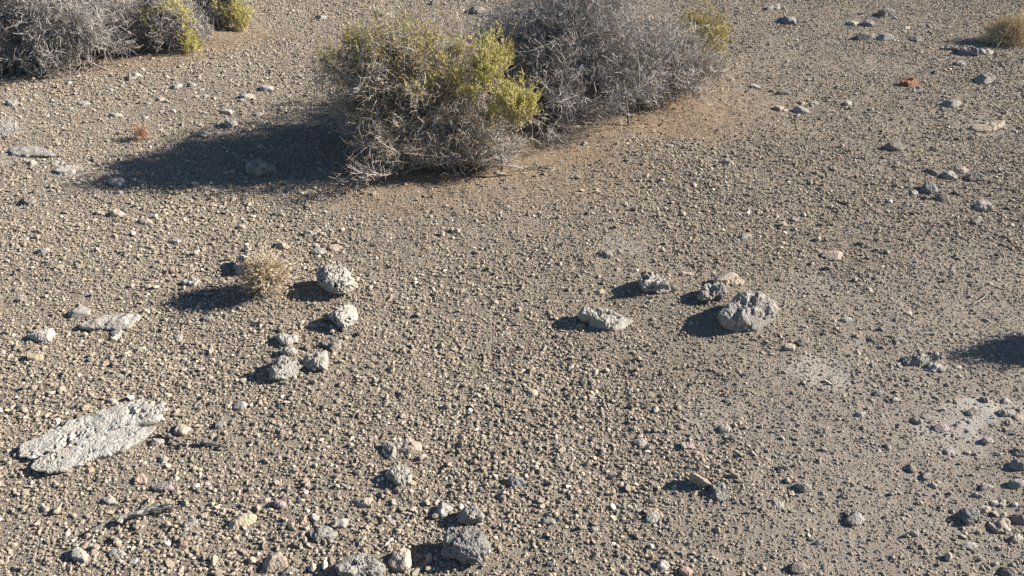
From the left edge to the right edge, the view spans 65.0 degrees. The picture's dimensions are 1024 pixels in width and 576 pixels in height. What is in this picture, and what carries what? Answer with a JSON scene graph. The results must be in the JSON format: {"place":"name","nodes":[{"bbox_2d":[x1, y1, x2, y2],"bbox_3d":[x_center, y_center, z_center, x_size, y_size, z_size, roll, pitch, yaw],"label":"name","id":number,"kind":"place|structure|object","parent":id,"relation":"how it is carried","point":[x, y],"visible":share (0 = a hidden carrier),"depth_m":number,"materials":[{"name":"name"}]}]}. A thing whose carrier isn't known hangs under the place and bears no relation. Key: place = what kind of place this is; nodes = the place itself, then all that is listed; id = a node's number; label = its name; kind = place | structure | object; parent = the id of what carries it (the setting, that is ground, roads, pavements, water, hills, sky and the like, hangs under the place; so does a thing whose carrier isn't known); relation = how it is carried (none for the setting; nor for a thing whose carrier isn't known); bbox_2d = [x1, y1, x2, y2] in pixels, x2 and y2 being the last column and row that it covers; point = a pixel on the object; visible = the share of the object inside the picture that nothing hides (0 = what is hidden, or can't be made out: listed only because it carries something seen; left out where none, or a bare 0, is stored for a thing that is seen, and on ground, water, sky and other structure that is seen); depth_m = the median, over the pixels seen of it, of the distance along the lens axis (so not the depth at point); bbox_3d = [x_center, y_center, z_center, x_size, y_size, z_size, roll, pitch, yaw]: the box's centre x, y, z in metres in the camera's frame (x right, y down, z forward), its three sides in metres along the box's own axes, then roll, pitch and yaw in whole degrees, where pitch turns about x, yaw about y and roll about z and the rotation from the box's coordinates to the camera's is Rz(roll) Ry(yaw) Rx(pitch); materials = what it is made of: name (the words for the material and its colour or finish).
{"place":"outdoors","nodes":[
{"label":"outdoors","id":0,"kind":"place"},
{"bbox_2d":[0,0,1023,575],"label":"ground","id":1,"kind":"structure","parent":0,"point":[878,462],"depth_m":2.68,"materials":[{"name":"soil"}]},
{"bbox_2d":[0,117,22,141],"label":"dry tuft","id":2,"kind":"object","parent":1,"relation":"on","point":[3,128],"visible":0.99,"depth_m":4.00,"materials":[{"name":"grey plant"}]},
{"bbox_2d":[21,196,36,204],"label":"stone","id":3,"kind":"object","parent":1,"relation":"on","point":[28,200],"visible":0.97,"depth_m":3.41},
{"bbox_2d":[9,145,54,156],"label":"flat rock","id":4,"kind":"object","parent":1,"relation":"on","point":[27,151],"visible":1,"depth_m":3.83,"materials":[{"name":"stone"}]},
{"bbox_2d":[27,353,43,361],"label":"stone","id":5,"kind":"object","parent":1,"relation":"on","point":[36,357],"visible":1,"depth_m":2.50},
{"bbox_2d":[28,328,55,342],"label":"rock","id":6,"kind":"object","parent":1,"relation":"on","point":[45,335],"visible":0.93,"depth_m":2.59,"materials":[{"name":"stone"}]},
{"bbox_2d":[53,165,77,174],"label":"flat rock","id":7,"kind":"object","parent":1,"relation":"on","point":[66,169],"visible":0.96,"depth_m":3.67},
{"bbox_2d":[68,305,91,318],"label":"stone","id":8,"kind":"object","parent":1,"relation":"on","point":[80,311],"visible":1,"depth_m":2.70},
{"bbox_2d":[71,547,88,562],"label":"stone","id":9,"kind":"object","parent":1,"relation":"on","point":[80,554],"visible":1,"depth_m":1.87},
{"bbox_2d":[0,0,185,83],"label":"desert shrub","id":10,"kind":"object","parent":1,"relation":"on","point":[50,33],"visible":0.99,"depth_m":4.75,"materials":[{"name":"grey plant"}]},
{"bbox_2d":[18,399,167,459],"bbox_3d":[-1.150,0.388,2.221,0.378,0.040,0.132,-17,37,-25],"label":"flat rock","id":11,"kind":"object","parent":1,"relation":"on","point":[85,428],"visible":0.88,"depth_m":2.21,"materials":[{"name":"stone"}]},
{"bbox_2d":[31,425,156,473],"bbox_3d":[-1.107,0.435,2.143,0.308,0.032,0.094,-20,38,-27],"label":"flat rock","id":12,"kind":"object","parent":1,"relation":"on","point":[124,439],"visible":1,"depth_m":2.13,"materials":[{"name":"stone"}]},
{"bbox_2d":[88,515,117,532],"bbox_3d":[-0.992,0.573,1.950,0.070,0.012,0.011,-29,43,-36],"label":"stick","id":13,"kind":"object","parent":1,"relation":"on","point":[100,525],"visible":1,"depth_m":1.95,"materials":[{"name":"wood"}]},
{"bbox_2d":[102,495,115,504],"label":"stone","id":14,"kind":"object","parent":1,"relation":"on","point":[109,499],"visible":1,"depth_m":2.01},
{"bbox_2d":[79,314,140,330],"bbox_3d":[-1.334,0.115,2.669,0.185,0.039,0.084,0,33,0],"label":"flat rock","id":15,"kind":"object","parent":1,"relation":"on","point":[114,322],"visible":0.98,"depth_m":2.65,"materials":[{"name":"stone"}]},
{"bbox_2d":[108,177,124,186],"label":"stone","id":16,"kind":"object","parent":1,"relation":"on","point":[119,181],"visible":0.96,"depth_m":3.56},
{"bbox_2d":[108,548,125,558],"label":"stone","id":17,"kind":"object","parent":1,"relation":"on","point":[119,553],"visible":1,"depth_m":1.88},
{"bbox_2d":[110,208,123,216],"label":"stone","id":18,"kind":"object","parent":1,"relation":"on","point":[116,212],"visible":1,"depth_m":3.30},
{"bbox_2d":[123,122,152,142],"bbox_3d":[-1.840,-0.771,3.971,0.120,0.103,0.128,18,37,25],"label":"dry tuft","id":19,"kind":"object","parent":1,"relation":"on","point":[139,133],"visible":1,"depth_m":3.98,"materials":[{"name":"brown plant"}]},
{"bbox_2d":[134,474,146,484],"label":"stone","id":20,"kind":"object","parent":1,"relation":"on","point":[139,479],"visible":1,"depth_m":2.06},
{"bbox_2d":[116,493,178,523],"bbox_3d":[-0.893,0.543,1.982,0.139,0.026,0.086,0,33,0],"label":"dead wood","id":21,"kind":"object","parent":1,"relation":"on","point":[136,514],"visible":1,"depth_m":1.97,"materials":[{"name":"wood"}]},
{"bbox_2d":[151,481,173,491],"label":"stone","id":22,"kind":"object","parent":1,"relation":"on","point":[163,486],"visible":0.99,"depth_m":2.04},
{"bbox_2d":[120,0,215,54],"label":"desert shrub","id":23,"kind":"object","parent":1,"relation":"on","point":[175,18],"visible":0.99,"depth_m":5.08,"materials":[{"name":"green plant"}]},
{"bbox_2d":[161,431,186,445],"bbox_3d":[-0.915,0.409,2.178,0.094,0.016,0.011,17,37,25],"label":"stick","id":24,"kind":"object","parent":1,"relation":"on","point":[170,436],"visible":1,"depth_m":2.18,"materials":[{"name":"wood"}]},
{"bbox_2d":[174,423,190,435],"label":"stone","id":25,"kind":"object","parent":1,"relation":"on","point":[181,429],"visible":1,"depth_m":2.21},
{"bbox_2d":[183,518,197,527],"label":"pebble","id":26,"kind":"object","parent":1,"relation":"on","point":[192,522],"visible":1,"depth_m":1.96,"materials":[{"name":"grey stone"}]},
{"bbox_2d":[182,277,200,286],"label":"stone","id":27,"kind":"object","parent":1,"relation":"on","point":[191,281],"visible":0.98,"depth_m":2.87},
{"bbox_2d":[199,438,226,448],"bbox_3d":[-0.807,0.419,2.169,0.084,0.018,0.018,6,34,10],"label":"stick","id":28,"kind":"object","parent":1,"relation":"on","point":[206,442],"visible":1,"depth_m":2.17,"materials":[{"name":"wood"}]},
{"bbox_2d":[182,0,261,31],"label":"desert shrub","id":29,"kind":"object","parent":1,"relation":"on","point":[224,12],"visible":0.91,"depth_m":5.45,"materials":[{"name":"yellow plant"}]},
{"bbox_2d":[224,118,237,127],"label":"stone","id":30,"kind":"object","parent":1,"relation":"on","point":[231,122],"visible":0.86,"depth_m":4.11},
{"bbox_2d":[232,401,246,410],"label":"stone","id":31,"kind":"object","parent":1,"relation":"on","point":[240,405],"visible":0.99,"depth_m":2.30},
{"bbox_2d":[229,513,256,528],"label":"stone","id":32,"kind":"object","parent":1,"relation":"on","point":[244,519],"visible":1,"depth_m":1.96,"materials":[{"name":"stone"}]},
{"bbox_2d":[233,251,262,274],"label":"rock","id":33,"kind":"object","parent":1,"relation":"on","point":[237,267],"visible":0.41,"depth_m":2.94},
{"bbox_2d":[246,158,276,176],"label":"rock","id":34,"kind":"object","parent":1,"relation":"on","point":[258,167],"visible":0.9,"depth_m":3.62,"materials":[{"name":"grey stone"}]},
{"bbox_2d":[234,245,297,298],"bbox_3d":[-0.846,-0.048,2.765,0.224,0.182,0.204,0,33,0],"label":"dry bush","id":35,"kind":"object","parent":1,"relation":"on","point":[268,272],"visible":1,"depth_m":2.73,"materials":[{"name":"beige plant"}]},
{"bbox_2d":[262,551,287,572],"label":"rock","id":36,"kind":"object","parent":1,"relation":"on","point":[272,563],"visible":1,"depth_m":1.85,"materials":[{"name":"beige stone"}]},
{"bbox_2d":[273,500,286,508],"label":"stone","id":37,"kind":"object","parent":1,"relation":"on","point":[279,504],"visible":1,"depth_m":2.00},
{"bbox_2d":[269,355,302,380],"bbox_3d":[-0.688,0.245,2.411,0.089,0.067,0.091,19,38,27],"label":"rock","id":38,"kind":"object","parent":1,"relation":"on","point":[283,367],"visible":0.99,"depth_m":2.39,"materials":[{"name":"stone"}]},
{"bbox_2d":[276,333,298,345],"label":"rock","id":39,"kind":"object","parent":1,"relation":"on","point":[283,339],"visible":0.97,"depth_m":2.55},
{"bbox_2d":[281,345,297,355],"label":"stone","id":40,"kind":"object","parent":1,"relation":"on","point":[289,350],"visible":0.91,"depth_m":2.49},
{"bbox_2d":[282,566,299,575],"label":"stone","id":41,"kind":"object","parent":1,"relation":"on","point":[295,571],"visible":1,"depth_m":1.84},
{"bbox_2d":[302,350,328,370],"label":"rock","id":42,"kind":"object","parent":1,"relation":"on","point":[318,360],"visible":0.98,"depth_m":2.43,"materials":[{"name":"grey stone"}]},
{"bbox_2d":[311,247,326,254],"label":"stone","id":43,"kind":"object","parent":1,"relation":"on","point":[318,250],"visible":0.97,"depth_m":3.05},
{"bbox_2d":[309,525,337,541],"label":"stone","id":44,"kind":"object","parent":1,"relation":"on","point":[319,534],"visible":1,"depth_m":1.92,"materials":[{"name":"stone"}]},
{"bbox_2d":[322,337,341,353],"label":"stone","id":45,"kind":"object","parent":1,"relation":"on","point":[331,344],"visible":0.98,"depth_m":2.53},
{"bbox_2d":[316,264,357,294],"bbox_3d":[-0.613,-0.021,2.813,0.132,0.096,0.144,-17,37,-24],"label":"rock","id":46,"kind":"object","parent":1,"relation":"on","point":[336,279],"visible":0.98,"depth_m":2.78,"materials":[{"name":"stone"}]},
{"bbox_2d":[331,518,347,527],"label":"stone","id":47,"kind":"object","parent":1,"relation":"on","point":[342,523],"visible":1,"depth_m":1.95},
{"bbox_2d":[328,304,357,327],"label":"rock","id":48,"kind":"object","parent":1,"relation":"on","point":[344,315],"visible":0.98,"depth_m":2.62,"materials":[{"name":"stone"}]},
{"bbox_2d":[335,552,385,575],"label":"rock","id":49,"kind":"object","parent":1,"relation":"on","point":[362,564],"visible":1,"depth_m":1.81,"materials":[{"name":"grey stone"}]},
{"bbox_2d":[351,497,372,506],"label":"stone","id":50,"kind":"object","parent":1,"relation":"on","point":[363,502],"visible":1,"depth_m":2.01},
{"bbox_2d":[382,442,396,459],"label":"stone","id":51,"kind":"object","parent":1,"relation":"on","point":[389,449],"visible":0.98,"depth_m":2.15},
{"bbox_2d":[385,463,412,487],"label":"stone","id":52,"kind":"object","parent":1,"relation":"on","point":[400,475],"visible":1,"depth_m":2.06,"materials":[{"name":"stone"}]},
{"bbox_2d":[388,547,411,571],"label":"rock","id":53,"kind":"object","parent":1,"relation":"on","point":[400,559],"visible":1,"depth_m":1.85,"materials":[{"name":"beige stone"}]},
{"bbox_2d":[0,24,811,222],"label":"twig litter","id":54,"kind":"object","parent":1,"relation":"on","point":[508,136],"visible":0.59,"depth_m":4.01,"materials":[{"name":"brown plant"}]},
{"bbox_2d":[396,438,421,454],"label":"stone","id":55,"kind":"object","parent":1,"relation":"on","point":[405,446],"visible":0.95,"depth_m":2.17,"materials":[{"name":"stone"}]},
{"bbox_2d":[293,0,558,193],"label":"desert shrub","id":56,"kind":"object","parent":1,"relation":"on","point":[400,83],"visible":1,"depth_m":3.52,"materials":[{"name":"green plant"}]},
{"bbox_2d":[432,503,453,517],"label":"stone","id":57,"kind":"object","parent":1,"relation":"on","point":[443,510],"visible":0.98,"depth_m":1.99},
{"bbox_2d":[440,526,489,563],"bbox_3d":[-0.109,0.608,1.874,0.118,0.078,0.085,0,33,0],"label":"rock","id":58,"kind":"object","parent":1,"relation":"on","point":[464,545],"visible":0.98,"depth_m":1.85,"materials":[{"name":"grey stone"}]},
{"bbox_2d":[457,504,484,524],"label":"rock","id":59,"kind":"object","parent":1,"relation":"on","point":[470,514],"visible":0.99,"depth_m":1.95,"materials":[{"name":"grey stone"}]},
{"bbox_2d":[466,6,484,13],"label":"stone","id":60,"kind":"object","parent":1,"relation":"on","point":[471,11],"visible":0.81,"depth_m":5.99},
{"bbox_2d":[506,475,525,487],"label":"stone","id":61,"kind":"object","parent":1,"relation":"on","point":[514,480],"visible":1,"depth_m":2.06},
{"bbox_2d":[450,0,736,152],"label":"desert shrub","id":62,"kind":"object","parent":1,"relation":"on","point":[566,50],"visible":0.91,"depth_m":3.94,"materials":[{"name":"grey plant"}]},
{"bbox_2d":[577,306,633,330],"bbox_3d":[0.307,0.103,2.665,0.174,0.072,0.103,17,37,24],"label":"rock","id":63,"kind":"object","parent":1,"relation":"on","point":[604,318],"visible":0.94,"depth_m":2.64,"materials":[{"name":"stone"}]},
{"bbox_2d":[598,250,612,257],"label":"stone","id":64,"kind":"object","parent":1,"relation":"on","point":[606,254],"visible":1,"depth_m":3.01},
{"bbox_2d":[645,511,659,522],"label":"stone","id":65,"kind":"object","parent":1,"relation":"on","point":[654,517],"visible":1,"depth_m":1.97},
{"bbox_2d":[638,272,677,293],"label":"rock","id":66,"kind":"object","parent":1,"relation":"on","point":[651,282],"visible":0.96,"depth_m":2.79,"materials":[{"name":"stone"}]},
{"bbox_2d":[656,560,669,570],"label":"pebble","id":67,"kind":"object","parent":1,"relation":"on","point":[663,565],"visible":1,"depth_m":1.85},
{"bbox_2d":[608,10,740,108],"bbox_3d":[0.803,-1.250,4.380,0.876,0.436,0.924,0,33,0],"label":"desert shrub","id":68,"kind":"object","parent":1,"relation":"on","point":[706,62],"visible":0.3,"depth_m":4.27,"materials":[{"name":"grey plant"}]},
{"bbox_2d":[678,566,692,575],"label":"stone","id":69,"kind":"object","parent":1,"relation":"on","point":[685,570],"visible":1,"depth_m":1.83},
{"bbox_2d":[689,472,710,487],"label":"rock","id":70,"kind":"object","parent":1,"relation":"on","point":[696,479],"visible":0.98,"depth_m":2.05,"materials":[{"name":"beige stone"}]},
{"bbox_2d":[676,0,741,70],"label":"desert shrub","id":71,"kind":"object","parent":1,"relation":"on","point":[699,21],"visible":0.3,"depth_m":4.71,"materials":[{"name":"green plant"}]},
{"bbox_2d":[697,281,726,301],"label":"rock","id":72,"kind":"object","parent":1,"relation":"on","point":[716,290],"visible":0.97,"depth_m":2.75,"materials":[{"name":"grey stone"}]},
{"bbox_2d":[711,480,729,501],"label":"rock","id":73,"kind":"object","parent":1,"relation":"on","point":[720,490],"visible":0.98,"depth_m":2.03,"materials":[{"name":"grey stone"}]},
{"bbox_2d":[718,423,731,433],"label":"stone","id":74,"kind":"object","parent":1,"relation":"on","point":[725,428],"visible":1,"depth_m":2.23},
{"bbox_2d":[713,272,744,285],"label":"rock","id":75,"kind":"object","parent":1,"relation":"on","point":[730,278],"visible":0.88,"depth_m":2.84,"materials":[{"name":"beige stone"}]},
{"bbox_2d":[717,291,777,331],"bbox_3d":[0.782,0.082,2.650,0.159,0.125,0.220,23,39,31],"label":"boulder","id":76,"kind":"object","parent":1,"relation":"on","point":[749,311],"visible":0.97,"depth_m":2.60,"materials":[{"name":"grey stone"}]},
{"bbox_2d":[777,16,796,24],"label":"stone","id":77,"kind":"object","parent":1,"relation":"on","point":[790,20],"visible":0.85,"depth_m":5.75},
{"bbox_2d":[789,561,809,573],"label":"stone","id":78,"kind":"object","parent":1,"relation":"on","point":[801,567],"visible":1,"depth_m":1.84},
{"bbox_2d":[792,106,809,113],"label":"stone","id":79,"kind":"object","parent":1,"relation":"on","point":[800,109],"visible":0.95,"depth_m":4.29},
{"bbox_2d":[795,482,811,492],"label":"stone","id":80,"kind":"object","parent":1,"relation":"on","point":[804,487],"visible":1,"depth_m":2.04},
{"bbox_2d":[821,250,842,260],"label":"stone","id":81,"kind":"object","parent":1,"relation":"on","point":[833,254],"visible":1,"depth_m":3.03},
{"bbox_2d":[845,511,864,525],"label":"stone","id":82,"kind":"object","parent":1,"relation":"on","point":[855,518],"visible":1,"depth_m":1.96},
{"bbox_2d":[855,33,874,40],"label":"stone","id":83,"kind":"object","parent":1,"relation":"on","point":[864,36],"visible":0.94,"depth_m":5.41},
{"bbox_2d":[876,33,893,40],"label":"stone","id":84,"kind":"object","parent":1,"relation":"on","point":[884,37],"visible":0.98,"depth_m":5.40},
{"bbox_2d":[876,8,894,17],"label":"stone","id":85,"kind":"object","parent":1,"relation":"on","point":[886,12],"visible":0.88,"depth_m":5.91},
{"bbox_2d":[883,141,903,150],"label":"stone","id":86,"kind":"object","parent":1,"relation":"on","point":[894,146],"visible":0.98,"depth_m":3.85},
{"bbox_2d":[899,77,917,87],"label":"stone","id":87,"kind":"object","parent":1,"relation":"on","point":[909,82],"visible":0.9,"depth_m":4.65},
{"bbox_2d":[903,353,929,366],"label":"stone","id":88,"kind":"object","parent":1,"relation":"on","point":[919,358],"visible":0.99,"depth_m":2.46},
{"bbox_2d":[921,182,937,193],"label":"stone","id":89,"kind":"object","parent":1,"relation":"on","point":[929,188],"visible":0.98,"depth_m":3.48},
{"bbox_2d":[925,167,941,175],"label":"stone","id":90,"kind":"object","parent":1,"relation":"on","point":[934,171],"visible":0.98,"depth_m":3.63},
{"bbox_2d":[927,362,947,372],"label":"stone","id":91,"kind":"object","parent":1,"relation":"on","point":[934,367],"visible":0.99,"depth_m":2.44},
{"bbox_2d":[934,422,949,431],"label":"stone","id":92,"kind":"object","parent":1,"relation":"on","point":[941,427],"visible":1,"depth_m":2.23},
{"bbox_2d":[935,193,948,201],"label":"stone","id":93,"kind":"object","parent":1,"relation":"on","point":[940,197],"visible":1,"depth_m":3.42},
{"bbox_2d":[940,170,956,179],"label":"stone","id":94,"kind":"object","parent":1,"relation":"on","point":[948,175],"visible":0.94,"depth_m":3.60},
{"bbox_2d":[941,44,957,50],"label":"rock","id":95,"kind":"object","parent":1,"relation":"on","point":[951,47],"visible":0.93,"depth_m":5.21,"materials":[{"name":"stone"}]},
{"bbox_2d":[941,99,960,107],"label":"stone","id":96,"kind":"object","parent":1,"relation":"on","point":[951,103],"visible":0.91,"depth_m":4.35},
{"bbox_2d":[957,45,977,55],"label":"rock","id":97,"kind":"object","parent":1,"relation":"on","point":[969,50],"visible":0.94,"depth_m":5.12,"materials":[{"name":"grey stone"}]},
{"bbox_2d":[956,507,980,525],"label":"stone","id":98,"kind":"object","parent":1,"relation":"on","point":[968,516],"visible":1,"depth_m":1.96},
{"bbox_2d":[962,542,977,549],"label":"stone","id":99,"kind":"object","parent":1,"relation":"on","point":[970,545],"visible":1,"depth_m":1.90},
{"bbox_2d":[966,173,986,180],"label":"stone","id":100,"kind":"object","parent":1,"relation":"on","point":[975,177],"visible":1,"depth_m":3.59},
{"bbox_2d":[973,200,993,211],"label":"stone","id":101,"kind":"object","parent":1,"relation":"on","point":[984,206],"visible":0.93,"depth_m":3.35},
{"bbox_2d":[974,73,992,83],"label":"stone","id":102,"kind":"object","parent":1,"relation":"on","point":[982,78],"visible":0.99,"depth_m":4.70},
{"bbox_2d":[978,47,992,54],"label":"rock","id":103,"kind":"object","parent":1,"relation":"on","point":[985,51],"visible":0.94,"depth_m":5.15,"materials":[{"name":"grey stone"}]},
{"bbox_2d":[970,120,1004,131],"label":"flat rock","id":104,"kind":"object","parent":1,"relation":"on","point":[990,125],"visible":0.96,"depth_m":4.08,"materials":[{"name":"beige stone"}]},
{"bbox_2d":[969,6,1023,48],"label":"dry tuft","id":105,"kind":"object","parent":1,"relation":"on","point":[1009,32],"visible":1,"depth_m":5.29,"materials":[{"name":"beige plant"}]},
{"bbox_2d":[988,518,1010,532],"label":"stone","id":106,"kind":"object","parent":1,"relation":"on","point":[1001,525],"visible":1,"depth_m":1.95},
{"bbox_2d":[996,408,1014,416],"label":"stone","id":107,"kind":"object","parent":1,"relation":"on","point":[1003,412],"visible":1,"depth_m":2.27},
{"bbox_2d":[1000,566,1017,575],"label":"stone","id":108,"kind":"object","parent":1,"relation":"on","point":[1006,571],"visible":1,"depth_m":1.84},
{"bbox_2d":[1008,478,1023,488],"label":"stone","id":109,"kind":"object","parent":1,"relation":"on","point":[1014,483],"visible":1,"depth_m":2.05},
{"bbox_2d":[1009,458,1023,470],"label":"stone","id":110,"kind":"object","parent":1,"relation":"on","point":[1016,464],"visible":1,"depth_m":2.10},
{"bbox_2d":[1010,514,1023,523],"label":"stone","id":111,"kind":"object","parent":1,"relation":"on","point":[1017,518],"visible":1,"depth_m":1.96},
{"bbox_2d":[1011,534,1022,542],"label":"stone","id":112,"kind":"object","parent":1,"relation":"on","point":[1016,538],"visible":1,"depth_m":1.92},
{"bbox_2d":[1011,448,1023,456],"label":"stone","id":113,"kind":"object","parent":1,"relation":"on","point":[1018,452],"visible":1,"depth_m":2.15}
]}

